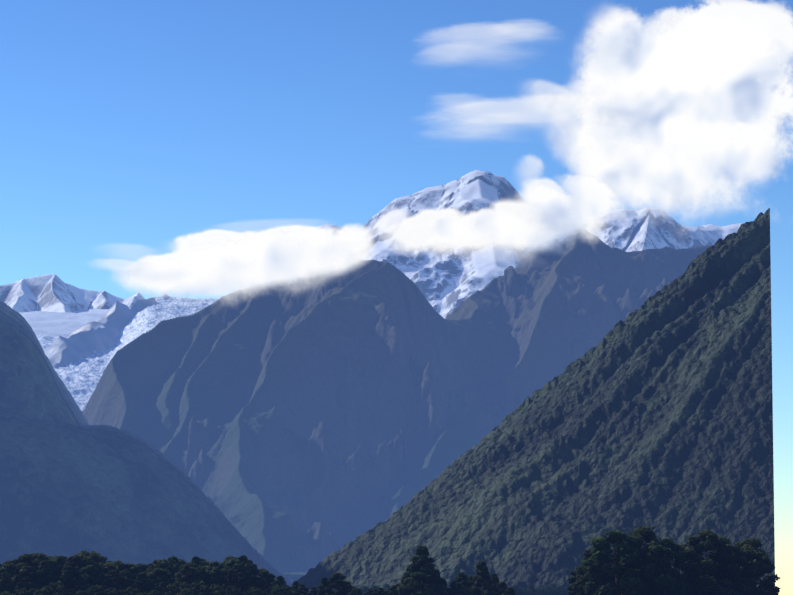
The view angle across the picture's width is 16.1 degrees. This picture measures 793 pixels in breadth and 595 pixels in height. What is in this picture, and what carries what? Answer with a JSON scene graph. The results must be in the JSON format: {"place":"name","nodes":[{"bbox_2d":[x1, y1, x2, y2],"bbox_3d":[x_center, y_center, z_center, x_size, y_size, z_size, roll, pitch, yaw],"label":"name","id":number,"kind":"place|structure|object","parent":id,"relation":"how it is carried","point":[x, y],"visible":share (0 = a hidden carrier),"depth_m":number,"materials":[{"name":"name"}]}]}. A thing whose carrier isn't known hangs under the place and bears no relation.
{"place":"outdoors","nodes":[
{"label":"outdoors","id":0,"kind":"place"},
{"bbox_2d":[0,274,144,312],"bbox_3d":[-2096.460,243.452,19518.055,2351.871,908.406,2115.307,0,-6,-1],"label":"snowy mountain","id":1,"kind":"structure","parent":0,"point":[51,293],"depth_m":19798.29,"materials":[{"name":"white snow"}]},
{"bbox_2d":[19,294,217,410],"bbox_3d":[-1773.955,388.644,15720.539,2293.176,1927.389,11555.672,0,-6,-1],"label":"glacier ice","id":2,"kind":"structure","parent":0,"point":[81,348],"depth_m":15015.88,"materials":[{"name":"white ice"}]},
{"bbox_2d":[98,257,146,271],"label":"cloud","id":3,"kind":"structure","parent":0,"point":[119,264],"depth_m":8415.45,"materials":[{"name":"white"}]},
{"bbox_2d":[0,301,292,585],"bbox_3d":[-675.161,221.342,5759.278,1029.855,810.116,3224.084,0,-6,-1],"label":"mountain","id":4,"kind":"structure","parent":0,"point":[73,482],"depth_m":4519.57,"materials":[{"name":"blue stone"}]},
{"bbox_2d":[102,250,190,281],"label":"cloud","id":5,"kind":"structure","parent":0,"point":[168,270],"depth_m":8424.75,"materials":[{"name":"white"}]},
{"bbox_2d":[125,243,185,265],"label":"cloud","id":6,"kind":"structure","parent":0,"point":[142,253],"depth_m":8386.77,"materials":[{"name":"white"}]},
{"bbox_2d":[107,235,280,294],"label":"cloud","id":7,"kind":"structure","parent":0,"point":[207,270],"depth_m":8432.63,"materials":[{"name":"white"}]},
{"bbox_2d":[121,259,311,300],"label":"cloud","id":8,"kind":"structure","parent":0,"point":[253,278],"depth_m":8435.56,"materials":[{"name":"white"}]},
{"bbox_2d":[174,222,303,251],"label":"cloud","id":9,"kind":"structure","parent":0,"point":[221,238],"depth_m":8446.73,"materials":[{"name":"white"}]},
{"bbox_2d":[134,219,382,306],"bbox_3d":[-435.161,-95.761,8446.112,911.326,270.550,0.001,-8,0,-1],"label":"cloud","id":10,"kind":"structure","parent":0,"point":[295,256],"depth_m":8447.86,"materials":[{"name":"white"}]},
{"bbox_2d":[170,225,358,250],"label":"cloud","id":11,"kind":"structure","parent":0,"point":[238,238],"depth_m":8406.38,"materials":[{"name":"white"}]},
{"bbox_2d":[225,237,374,300],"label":"cloud","id":12,"kind":"structure","parent":0,"point":[343,259],"depth_m":8452.21,"materials":[{"name":"white"}]},
{"bbox_2d":[265,225,337,233],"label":"cloud","id":13,"kind":"structure","parent":0,"point":[281,228],"depth_m":8458.61,"materials":[{"name":"white"}]},
{"bbox_2d":[228,220,376,304],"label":"cloud","id":14,"kind":"structure","parent":0,"point":[350,230],"depth_m":8458.42,"materials":[{"name":"white"}]},
{"bbox_2d":[321,244,367,279],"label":"cloud","id":15,"kind":"structure","parent":0,"point":[340,265],"depth_m":8410.87,"materials":[{"name":"white"}]},
{"bbox_2d":[312,226,378,277],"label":"cloud","id":16,"kind":"structure","parent":0,"point":[366,253],"depth_m":8459.74,"materials":[{"name":"white"}]},
{"bbox_2d":[371,209,409,243],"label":"cloud","id":17,"kind":"structure","parent":0,"point":[391,219],"depth_m":8773.86,"materials":[{"name":"white"}]},
{"bbox_2d":[0,0,792,594],"label":"sky","id":18,"kind":"structure","parent":0,"point":[148,123],"materials":[{"name":"blue"}]},
{"bbox_2d":[82,232,714,571],"bbox_3d":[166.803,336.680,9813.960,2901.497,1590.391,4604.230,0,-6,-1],"label":"mountain","id":19,"kind":"structure","parent":0,"point":[308,428],"depth_m":9445.47,"materials":[{"name":"grey stone"}]},
{"bbox_2d":[364,207,478,261],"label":"cloud","id":20,"kind":"structure","parent":0,"point":[416,231],"depth_m":8769.85,"materials":[{"name":"white"}]},
{"bbox_2d":[412,113,496,120],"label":"cloud","id":21,"kind":"structure","parent":0,"point":[463,117],"depth_m":9407.34,"materials":[{"name":"white"}]},
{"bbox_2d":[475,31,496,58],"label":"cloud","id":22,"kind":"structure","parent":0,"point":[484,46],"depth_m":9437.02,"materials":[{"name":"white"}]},
{"bbox_2d":[428,204,552,265],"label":"cloud","id":23,"kind":"structure","parent":0,"point":[464,231],"depth_m":8766.10,"materials":[{"name":"white"}]},
{"bbox_2d":[453,195,586,265],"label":"cloud","id":24,"kind":"structure","parent":0,"point":[515,224],"depth_m":8762.97,"materials":[{"name":"white"}]},
{"bbox_2d":[461,93,581,141],"bbox_3d":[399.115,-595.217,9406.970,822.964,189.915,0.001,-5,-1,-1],"label":"cloud","id":25,"kind":"structure","parent":0,"point":[511,111],"depth_m":9406.93,"materials":[{"name":"white"}]},
{"bbox_2d":[317,170,742,318],"bbox_3d":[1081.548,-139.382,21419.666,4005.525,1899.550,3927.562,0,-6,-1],"label":"snowy mountain","id":26,"kind":"structure","parent":0,"point":[445,285],"depth_m":21640.47,"materials":[{"name":"white snow"}]},
{"bbox_2d":[515,158,544,180],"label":"cloud","id":27,"kind":"structure","parent":0,"point":[531,167],"depth_m":8781.06,"materials":[{"name":"white"}]},
{"bbox_2d":[292,208,774,589],"bbox_3d":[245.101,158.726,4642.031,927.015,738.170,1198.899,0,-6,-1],"label":"mountain","id":28,"kind":"structure","parent":0,"point":[656,410],"depth_m":4551.48,"materials":[{"name":"green plant"}]},
{"bbox_2d":[509,177,563,200],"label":"cloud","id":29,"kind":"structure","parent":0,"point":[544,181],"depth_m":8770.87,"materials":[{"name":"white"}]},
{"bbox_2d":[518,87,581,125],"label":"cloud","id":30,"kind":"structure","parent":0,"point":[548,106],"depth_m":9403.06,"materials":[{"name":"white"}]},
{"bbox_2d":[525,81,582,127],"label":"cloud","id":31,"kind":"structure","parent":0,"point":[544,89],"depth_m":9099.29,"materials":[{"name":"white"}]},
{"bbox_2d":[535,91,576,154],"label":"cloud","id":32,"kind":"structure","parent":0,"point":[566,131],"depth_m":9080.95,"materials":[{"name":"white"}]},
{"bbox_2d":[547,51,583,119],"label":"cloud","id":33,"kind":"structure","parent":0,"point":[572,97],"depth_m":9085.82,"materials":[{"name":"white"}]},
{"bbox_2d":[522,179,625,238],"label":"cloud","id":34,"kind":"structure","parent":0,"point":[555,210],"depth_m":8760.65,"materials":[{"name":"white"}]},
{"bbox_2d":[562,175,619,218],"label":"cloud","id":35,"kind":"structure","parent":0,"point":[590,196],"depth_m":8760.44,"materials":[{"name":"white"}]},
{"bbox_2d":[544,121,663,224],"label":"cloud","id":36,"kind":"structure","parent":0,"point":[575,167],"depth_m":9066.47,"materials":[{"name":"white"}]},
{"bbox_2d":[534,42,700,235],"bbox_3d":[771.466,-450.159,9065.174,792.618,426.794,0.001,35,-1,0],"label":"cloud","id":37,"kind":"structure","parent":0,"point":[583,122],"depth_m":9063.63,"materials":[{"name":"white"}]},
{"bbox_2d":[567,0,677,95],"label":"cloud","id":38,"kind":"structure","parent":0,"point":[595,33],"depth_m":9088.80,"materials":[{"name":"white"}]},
{"bbox_2d":[522,13,792,222],"bbox_3d":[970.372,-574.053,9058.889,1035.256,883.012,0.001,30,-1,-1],"label":"cloud","id":39,"kind":"structure","parent":0,"point":[663,88],"depth_m":9059.08,"materials":[{"name":"white"}]},
{"bbox_2d":[648,9,686,32],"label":"cloud","id":40,"kind":"structure","parent":0,"point":[665,16],"depth_m":9091.95,"materials":[{"name":"white"}]},
{"bbox_2d":[591,141,755,196],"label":"cloud","id":41,"kind":"structure","parent":0,"point":[668,166],"depth_m":9050.81,"materials":[{"name":"white"}]},
{"bbox_2d":[609,0,792,145],"bbox_3d":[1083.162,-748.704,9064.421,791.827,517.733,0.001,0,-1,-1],"label":"cloud","id":42,"kind":"structure","parent":0,"point":[777,20],"depth_m":9067.55,"materials":[{"name":"white"}]},
{"bbox_2d":[674,122,775,177],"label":"cloud","id":43,"kind":"structure","parent":0,"point":[737,149],"depth_m":9034.16,"materials":[{"name":"white"}]},
{"label":"ground","id":44,"kind":"structure","parent":0,"visible":0},
{"bbox_2d":[0,591,12,594],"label":"tree","id":45,"kind":"object","parent":44,"relation":"on","point":[5,593],"visible":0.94,"depth_m":974.11,"materials":[{"name":"green plant"}]},
{"bbox_2d":[0,559,25,590],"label":"tree","id":46,"kind":"object","parent":44,"relation":"on","point":[9,564],"visible":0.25,"depth_m":1014.19,"materials":[{"name":"green plant"}]},
{"bbox_2d":[11,588,26,594],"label":"tree","id":47,"kind":"object","parent":44,"relation":"on","point":[22,590],"visible":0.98,"depth_m":975.63,"materials":[{"name":"green plant"}]},
{"bbox_2d":[9,553,57,585],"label":"tree","id":48,"kind":"object","parent":44,"relation":"on","point":[33,560],"visible":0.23,"depth_m":1013.43,"materials":[{"name":"green plant"}]},
{"bbox_2d":[54,556,66,589],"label":"tree","id":49,"kind":"object","parent":44,"relation":"on","point":[60,560],"visible":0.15,"depth_m":1043.99,"materials":[{"name":"green plant"}]},
{"bbox_2d":[60,556,85,587],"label":"tree","id":50,"kind":"object","parent":44,"relation":"on","point":[74,561],"visible":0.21,"depth_m":1017.72,"materials":[{"name":"green plant"}]},
{"bbox_2d":[73,554,86,568],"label":"tree","id":51,"kind":"object","parent":44,"relation":"on","point":[81,556],"visible":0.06,"depth_m":1045.41,"materials":[{"name":"green plant"}]},
{"bbox_2d":[74,590,86,594],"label":"tree","id":52,"kind":"object","parent":44,"relation":"on","point":[78,592],"visible":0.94,"depth_m":977.24,"materials":[{"name":"green plant"}]},
{"bbox_2d":[73,552,88,556],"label":"tree","id":53,"kind":"object","parent":44,"relation":"on","point":[82,554],"visible":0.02,"depth_m":1076.27,"materials":[{"name":"green plant"}]},
{"bbox_2d":[81,550,105,562],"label":"tree","id":54,"kind":"object","parent":44,"relation":"on","point":[84,551],"depth_m":1158.11,"materials":[{"name":"green plant"}]},
{"bbox_2d":[89,554,98,562],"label":"tree","id":55,"kind":"object","parent":44,"relation":"on","point":[94,557],"visible":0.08,"depth_m":1046.35,"materials":[{"name":"green plant"}]},
{"bbox_2d":[88,552,104,563],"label":"tree","id":56,"kind":"object","parent":44,"relation":"on","point":[100,559],"visible":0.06,"depth_m":1076.28,"materials":[{"name":"green plant"}]},
{"bbox_2d":[91,562,123,590],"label":"tree","id":57,"kind":"object","parent":44,"relation":"on","point":[105,568],"visible":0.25,"depth_m":1018.91,"materials":[{"name":"green plant"}]},
{"bbox_2d":[111,560,127,571],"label":"tree","id":58,"kind":"object","parent":44,"relation":"on","point":[117,562],"visible":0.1,"depth_m":1077.72,"materials":[{"name":"green plant"}]},
{"bbox_2d":[112,562,140,588],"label":"tree","id":59,"kind":"object","parent":44,"relation":"on","point":[133,569],"visible":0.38,"depth_m":1018.66,"materials":[{"name":"green plant"}]},
{"bbox_2d":[134,563,150,583],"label":"tree","id":60,"kind":"object","parent":44,"relation":"on","point":[142,567],"visible":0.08,"depth_m":1079.87,"materials":[{"name":"green plant"}]},
{"bbox_2d":[143,560,168,571],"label":"tree","id":61,"kind":"object","parent":44,"relation":"on","point":[152,563],"visible":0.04,"depth_m":1115.39,"materials":[{"name":"green plant"}]},
{"bbox_2d":[153,558,174,585],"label":"tree","id":62,"kind":"object","parent":44,"relation":"on","point":[162,564],"visible":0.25,"depth_m":1046.99,"materials":[{"name":"green plant"}]},
{"bbox_2d":[168,556,180,569],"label":"tree","id":63,"kind":"object","parent":44,"relation":"on","point":[172,559],"visible":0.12,"depth_m":1080.18,"materials":[{"name":"green plant"}]},
{"bbox_2d":[167,581,188,594],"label":"tree","id":64,"kind":"object","parent":44,"relation":"on","point":[173,587],"visible":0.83,"depth_m":980.77,"materials":[{"name":"green plant"}]},
{"bbox_2d":[174,564,194,594],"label":"tree","id":65,"kind":"object","parent":44,"relation":"on","point":[187,576],"visible":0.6,"depth_m":998.93,"materials":[{"name":"green plant"}]},
{"bbox_2d":[189,556,201,564],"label":"tree","id":66,"kind":"object","parent":44,"relation":"on","point":[195,559],"visible":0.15,"depth_m":1080.44,"materials":[{"name":"green plant"}]},
{"bbox_2d":[200,558,208,565],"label":"tree","id":67,"kind":"object","parent":44,"relation":"on","point":[204,562],"visible":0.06,"depth_m":1159.37,"materials":[{"name":"green plant"}]},
{"bbox_2d":[206,567,222,589],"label":"tree","id":68,"kind":"object","parent":44,"relation":"on","point":[209,569],"visible":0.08,"depth_m":1022.49,"materials":[{"name":"green plant"}]},
{"bbox_2d":[206,561,223,569],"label":"tree","id":69,"kind":"object","parent":44,"relation":"on","point":[215,564],"visible":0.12,"depth_m":1050.07,"materials":[{"name":"green plant"}]},
{"bbox_2d":[205,567,230,594],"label":"tree","id":70,"kind":"object","parent":44,"relation":"on","point":[215,572],"visible":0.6,"depth_m":999.20,"materials":[{"name":"green plant"}]},
{"bbox_2d":[222,556,237,562],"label":"tree","id":71,"kind":"object","parent":44,"relation":"on","point":[228,558],"visible":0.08,"depth_m":1117.20,"materials":[{"name":"green plant"}]},
{"bbox_2d":[219,558,242,584],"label":"tree","id":72,"kind":"object","parent":44,"relation":"on","point":[232,562],"visible":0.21,"depth_m":1022.94,"materials":[{"name":"green plant"}]},
{"bbox_2d":[238,555,250,564],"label":"tree","id":73,"kind":"object","parent":44,"relation":"on","point":[243,558],"visible":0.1,"depth_m":1081.99,"materials":[{"name":"green plant"}]},
{"bbox_2d":[250,564,259,575],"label":"tree","id":74,"kind":"object","parent":44,"relation":"on","point":[254,568],"visible":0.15,"depth_m":1050.51,"materials":[{"name":"green plant"}]},
{"bbox_2d":[248,587,268,594],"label":"tree","id":75,"kind":"object","parent":44,"relation":"on","point":[253,589],"visible":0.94,"depth_m":982.70,"materials":[{"name":"green plant"}]},
{"bbox_2d":[256,570,274,592],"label":"tree","id":76,"kind":"object","parent":44,"relation":"on","point":[264,574],"visible":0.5,"depth_m":1023.39,"materials":[{"name":"green plant"}]},
{"bbox_2d":[265,573,275,589],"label":"tree","id":77,"kind":"object","parent":44,"relation":"on","point":[272,576],"visible":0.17,"depth_m":1050.52,"materials":[{"name":"green plant"}]},
{"bbox_2d":[269,580,281,594],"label":"tree","id":78,"kind":"object","parent":44,"relation":"on","point":[275,583],"visible":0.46,"depth_m":1001.12,"materials":[{"name":"green plant"}]},
{"bbox_2d":[275,576,285,586],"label":"tree","id":79,"kind":"object","parent":44,"relation":"on","point":[280,579],"visible":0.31,"depth_m":1117.46,"materials":[{"name":"green plant"}]},
{"bbox_2d":[279,586,300,594],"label":"tree","id":80,"kind":"object","parent":44,"relation":"on","point":[289,589],"visible":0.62,"depth_m":983.39,"materials":[{"name":"green plant"}]},
{"bbox_2d":[288,581,299,594],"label":"tree","id":81,"kind":"object","parent":44,"relation":"on","point":[295,584],"visible":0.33,"depth_m":985.39,"materials":[{"name":"green plant"}]},
{"bbox_2d":[282,571,309,591],"bbox_3d":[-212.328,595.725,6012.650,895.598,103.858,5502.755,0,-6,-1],"label":"valley floor","id":82,"kind":"structure","parent":44,"relation":"on","point":[292,576],"depth_m":6823.63,"materials":[{"name":"blue"}]},
{"bbox_2d":[292,584,308,594],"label":"tree","id":83,"kind":"object","parent":44,"relation":"on","point":[301,588],"visible":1,"depth_m":956.27,"materials":[{"name":"green plant"}]},
{"bbox_2d":[306,587,318,594],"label":"tree","id":84,"kind":"object","parent":44,"relation":"on","point":[312,589],"visible":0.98,"depth_m":994.70,"materials":[{"name":"green plant"}]},
{"bbox_2d":[317,577,329,594],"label":"tree","id":85,"kind":"object","parent":44,"relation":"on","point":[324,584],"visible":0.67,"depth_m":966.30,"materials":[{"name":"green plant"}]},
{"bbox_2d":[324,572,349,594],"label":"tree","id":86,"kind":"object","parent":44,"relation":"on","point":[338,578],"visible":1,"depth_m":937.65,"materials":[{"name":"green plant"}]},
{"bbox_2d":[338,581,354,594],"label":"tree","id":87,"kind":"object","parent":44,"relation":"on","point":[351,588],"visible":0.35,"depth_m":971.13,"materials":[{"name":"green plant"}]},
{"bbox_2d":[349,587,361,594],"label":"tree","id":88,"kind":"object","parent":44,"relation":"on","point":[355,591],"visible":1,"depth_m":956.98,"materials":[{"name":"green plant"}]},
{"bbox_2d":[361,587,369,594],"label":"tree","id":89,"kind":"object","parent":44,"relation":"on","point":[363,589],"visible":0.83,"depth_m":2056.93,"materials":[{"name":"green plant"}]},
{"bbox_2d":[363,589,373,594],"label":"tree","id":90,"kind":"object","parent":44,"relation":"on","point":[369,591],"visible":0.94,"depth_m":985.82,"materials":[{"name":"green plant"}]},
{"bbox_2d":[371,587,385,594],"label":"tree","id":91,"kind":"object","parent":44,"relation":"on","point":[379,590],"visible":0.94,"depth_m":957.26,"materials":[{"name":"green plant"}]},
{"bbox_2d":[384,587,399,594],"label":"tree","id":92,"kind":"object","parent":44,"relation":"on","point":[393,591],"visible":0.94,"depth_m":930.84,"materials":[{"name":"green plant"}]},
{"bbox_2d":[391,583,403,594],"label":"tree","id":93,"kind":"object","parent":44,"relation":"on","point":[395,586],"visible":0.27,"depth_m":941.35,"materials":[{"name":"green plant"}]},
{"bbox_2d":[399,575,407,594],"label":"tree","id":94,"kind":"object","parent":44,"relation":"on","point":[403,577],"visible":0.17,"depth_m":952.03,"materials":[{"name":"green plant"}]},
{"bbox_2d":[400,565,410,594],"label":"tree","id":95,"kind":"object","parent":44,"relation":"on","point":[407,572],"visible":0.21,"depth_m":962.20,"materials":[{"name":"green plant"}]},
{"bbox_2d":[395,545,446,594],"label":"tree","id":96,"kind":"object","parent":44,"relation":"on","point":[427,572],"visible":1,"depth_m":924.93,"materials":[{"name":"green plant"}]},
{"bbox_2d":[440,580,450,594],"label":"tree","id":97,"kind":"object","parent":44,"relation":"on","point":[444,593],"visible":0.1,"depth_m":952.03,"materials":[{"name":"green plant"}]},
{"bbox_2d":[448,581,458,594],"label":"tree","id":98,"kind":"object","parent":44,"relation":"on","point":[453,589],"visible":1,"depth_m":925.77,"materials":[{"name":"green plant"}]},
{"bbox_2d":[454,572,470,593],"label":"tree","id":99,"kind":"object","parent":44,"relation":"on","point":[461,584],"visible":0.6,"depth_m":940.90,"materials":[{"name":"green plant"}]},
{"bbox_2d":[467,575,480,588],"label":"tree","id":100,"kind":"object","parent":44,"relation":"on","point":[471,581],"visible":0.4,"depth_m":960.78,"materials":[{"name":"green plant"}]},
{"bbox_2d":[470,560,497,594],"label":"tree","id":101,"kind":"object","parent":44,"relation":"on","point":[483,574],"visible":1,"depth_m":930.40,"materials":[{"name":"green plant"}]},
{"bbox_2d":[486,573,502,593],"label":"tree","id":102,"kind":"object","parent":44,"relation":"on","point":[495,579],"visible":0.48,"depth_m":956.60,"materials":[{"name":"green plant"}]},
{"bbox_2d":[495,581,510,594],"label":"tree","id":103,"kind":"object","parent":44,"relation":"on","point":[502,586],"visible":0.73,"depth_m":945.33,"materials":[{"name":"green plant"}]},
{"bbox_2d":[503,587,515,594],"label":"tree","id":104,"kind":"object","parent":44,"relation":"on","point":[509,590],"visible":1,"depth_m":935.44,"materials":[{"name":"green plant"}]},
{"bbox_2d":[528,584,538,594],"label":"tree","id":105,"kind":"object","parent":44,"relation":"on","point":[531,588],"visible":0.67,"depth_m":2189.56,"materials":[{"name":"green plant"}]},
{"bbox_2d":[567,570,589,594],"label":"tree","id":106,"kind":"object","parent":44,"relation":"on","point":[571,580],"visible":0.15,"depth_m":859.04,"materials":[{"name":"green plant"}]},
{"bbox_2d":[571,548,619,594],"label":"tree","id":107,"kind":"object","parent":44,"relation":"on","point":[581,578],"visible":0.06,"depth_m":851.62,"materials":[{"name":"green plant"}]},
{"bbox_2d":[581,529,644,594],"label":"tree","id":108,"kind":"object","parent":44,"relation":"on","point":[598,565],"visible":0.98,"depth_m":833.87,"materials":[{"name":"green plant"}]},
{"bbox_2d":[613,525,673,594],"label":"tree","id":109,"kind":"object","parent":44,"relation":"on","point":[645,534],"visible":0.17,"depth_m":844.05,"materials":[{"name":"green plant"}]},
{"bbox_2d":[628,538,695,594],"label":"tree","id":110,"kind":"object","parent":44,"relation":"on","point":[666,578],"visible":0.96,"depth_m":834.02,"materials":[{"name":"green plant"}]},
{"bbox_2d":[671,544,704,591],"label":"tree","id":111,"kind":"object","parent":44,"relation":"on","point":[697,560],"visible":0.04,"depth_m":854.77,"materials":[{"name":"green plant"}]},
{"bbox_2d":[682,529,744,594],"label":"tree","id":112,"kind":"object","parent":44,"relation":"on","point":[708,540],"visible":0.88,"depth_m":838.31,"materials":[{"name":"green plant"}]},
{"bbox_2d":[709,545,762,594],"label":"tree","id":113,"kind":"object","parent":44,"relation":"on","point":[747,587],"visible":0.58,"depth_m":841.67,"materials":[{"name":"green plant"}]},
{"bbox_2d":[734,537,774,591],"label":"tree","id":114,"kind":"object","parent":44,"relation":"on","point":[754,543],"visible":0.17,"depth_m":887.12,"materials":[{"name":"green plant"}]},
{"bbox_2d":[736,549,780,594],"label":"tree","id":115,"kind":"object","parent":44,"relation":"on","point":[765,586],"visible":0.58,"depth_m":846.80,"materials":[{"name":"green plant"}]}
]}

